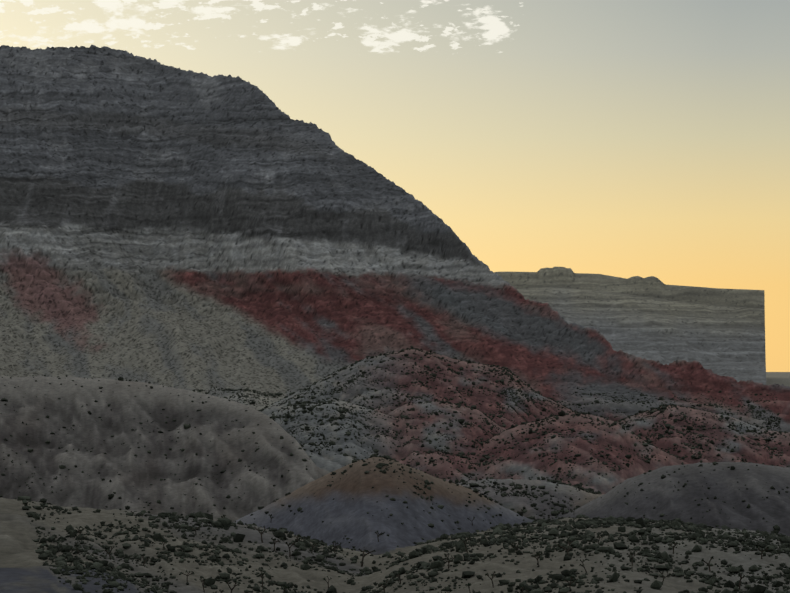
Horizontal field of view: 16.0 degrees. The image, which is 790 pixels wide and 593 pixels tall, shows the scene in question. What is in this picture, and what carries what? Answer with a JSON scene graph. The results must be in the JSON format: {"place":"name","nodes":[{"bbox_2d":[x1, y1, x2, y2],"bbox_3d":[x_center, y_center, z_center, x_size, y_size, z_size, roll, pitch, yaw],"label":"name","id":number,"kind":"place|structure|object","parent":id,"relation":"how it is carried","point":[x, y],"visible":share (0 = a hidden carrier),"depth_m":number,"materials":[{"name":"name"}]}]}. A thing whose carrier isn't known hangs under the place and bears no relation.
{"place":"outdoors","nodes":[
{"label":"outdoors","id":0,"kind":"place"},
{"bbox_2d":[0,45,789,592],"bbox_3d":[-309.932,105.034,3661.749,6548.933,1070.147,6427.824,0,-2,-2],"label":"mountain terrain","id":1,"kind":"structure","parent":0,"point":[166,231],"depth_m":3415.78,"materials":[{"name":"grey stone"}]},
{"bbox_2d":[105,546,113,559],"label":"joshua tree","id":2,"kind":"object","parent":1,"relation":"on","point":[110,551],"visible":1,"depth_m":1011.11,"materials":[{"name":"green plant"}]},
{"bbox_2d":[180,570,193,581],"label":"joshua tree","id":3,"kind":"object","parent":1,"relation":"on","point":[187,575],"visible":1,"depth_m":980.69,"materials":[{"name":"green plant"}]},
{"bbox_2d":[200,578,205,592],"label":"joshua tree","id":4,"kind":"object","parent":1,"relation":"on","point":[203,580],"visible":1,"depth_m":964.51,"materials":[{"name":"green plant"}]},
{"bbox_2d":[225,580,238,592],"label":"joshua tree","id":5,"kind":"object","parent":1,"relation":"on","point":[226,581],"visible":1,"depth_m":957.00,"materials":[{"name":"green plant"}]},
{"bbox_2d":[257,571,264,587],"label":"joshua tree","id":6,"kind":"object","parent":1,"relation":"on","point":[261,574],"visible":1,"depth_m":983.01,"materials":[{"name":"green plant"}]},
{"bbox_2d":[254,526,269,542],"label":"joshua tree","id":7,"kind":"object","parent":1,"relation":"on","point":[262,532],"visible":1,"depth_m":1085.08,"materials":[{"name":"green plant"}]},
{"bbox_2d":[271,537,280,550],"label":"joshua tree","id":8,"kind":"object","parent":1,"relation":"on","point":[274,539],"visible":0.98,"depth_m":1070.81,"materials":[{"name":"green plant"}]},
{"bbox_2d":[285,542,295,557],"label":"joshua tree","id":9,"kind":"object","parent":1,"relation":"on","point":[289,544],"visible":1,"depth_m":1063.41,"materials":[{"name":"green plant"}]},
{"bbox_2d":[332,541,340,552],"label":"joshua tree","id":10,"kind":"object","parent":1,"relation":"on","point":[333,542],"visible":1,"depth_m":1081.79,"materials":[{"name":"green plant"}]},
{"bbox_2d":[358,548,375,566],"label":"joshua tree","id":11,"kind":"object","parent":1,"relation":"on","point":[363,556],"visible":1,"depth_m":1063.73,"materials":[{"name":"green plant"}]},
{"bbox_2d":[0,346,789,592],"bbox_3d":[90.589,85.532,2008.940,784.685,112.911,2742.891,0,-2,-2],"label":"desert shrubs","id":12,"kind":"object","parent":1,"relation":"on","point":[509,538],"visible":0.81,"depth_m":1079.42,"materials":[{"name":"green plant"}]},
{"bbox_2d":[440,553,455,568],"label":"joshua tree","id":13,"kind":"object","parent":1,"relation":"on","point":[445,554],"visible":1,"depth_m":972.74,"materials":[{"name":"green plant"}]},
{"bbox_2d":[460,537,470,553],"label":"joshua tree","id":14,"kind":"object","parent":1,"relation":"on","point":[465,543],"visible":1,"depth_m":1001.44,"materials":[{"name":"green plant"}]},
{"bbox_2d":[485,571,496,587],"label":"joshua tree","id":15,"kind":"object","parent":1,"relation":"on","point":[492,575],"visible":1,"depth_m":919.17,"materials":[{"name":"green plant"}]},
{"bbox_2d":[511,541,520,550],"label":"joshua tree","id":16,"kind":"object","parent":1,"relation":"on","point":[512,545],"visible":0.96,"depth_m":991.34,"materials":[{"name":"green plant"}]},
{"bbox_2d":[531,551,541,565],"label":"joshua tree","id":17,"kind":"object","parent":1,"relation":"on","point":[538,554],"visible":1,"depth_m":957.24,"materials":[{"name":"green plant"}]},
{"bbox_2d":[557,540,573,555],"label":"joshua tree","id":18,"kind":"object","parent":1,"relation":"on","point":[568,549],"visible":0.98,"depth_m":967.75,"materials":[{"name":"green plant"}]},
{"bbox_2d":[563,575,577,590],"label":"joshua tree","id":19,"kind":"object","parent":1,"relation":"on","point":[570,583],"visible":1,"depth_m":894.73,"materials":[{"name":"green plant"}]},
{"bbox_2d":[626,551,637,565],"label":"joshua tree","id":20,"kind":"object","parent":1,"relation":"on","point":[632,555],"visible":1,"depth_m":946.23,"materials":[{"name":"green plant"}]},
{"bbox_2d":[659,570,670,584],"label":"joshua tree","id":21,"kind":"object","parent":1,"relation":"on","point":[666,576],"visible":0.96,"depth_m":909.49,"materials":[{"name":"green plant"}]},
{"bbox_2d":[667,541,677,553],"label":"joshua tree","id":22,"kind":"object","parent":1,"relation":"on","point":[674,543],"visible":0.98,"depth_m":984.32,"materials":[{"name":"green plant"}]},
{"bbox_2d":[701,556,713,571],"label":"joshua tree","id":23,"kind":"object","parent":1,"relation":"on","point":[712,557],"visible":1,"depth_m":955.63,"materials":[{"name":"green plant"}]},
{"bbox_2d":[738,572,745,588],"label":"joshua tree","id":24,"kind":"object","parent":1,"relation":"on","point":[740,575],"visible":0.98,"depth_m":921.75,"materials":[{"name":"green plant"}]},
{"bbox_2d":[0,0,789,371],"label":"sky","id":25,"kind":"structure","parent":0,"point":[626,139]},
{"bbox_2d":[493,267,765,384],"bbox_3d":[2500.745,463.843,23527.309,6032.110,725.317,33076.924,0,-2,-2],"label":"mesa","id":26,"kind":"structure","parent":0,"point":[719,331],"depth_m":13531.76,"materials":[{"name":"grey stone"}]},
{"bbox_2d":[766,372,789,386],"bbox_3d":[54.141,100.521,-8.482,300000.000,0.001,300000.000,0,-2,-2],"label":"ground","id":27,"kind":"structure","parent":0,"point":[781,378],"depth_m":33698.41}
]}

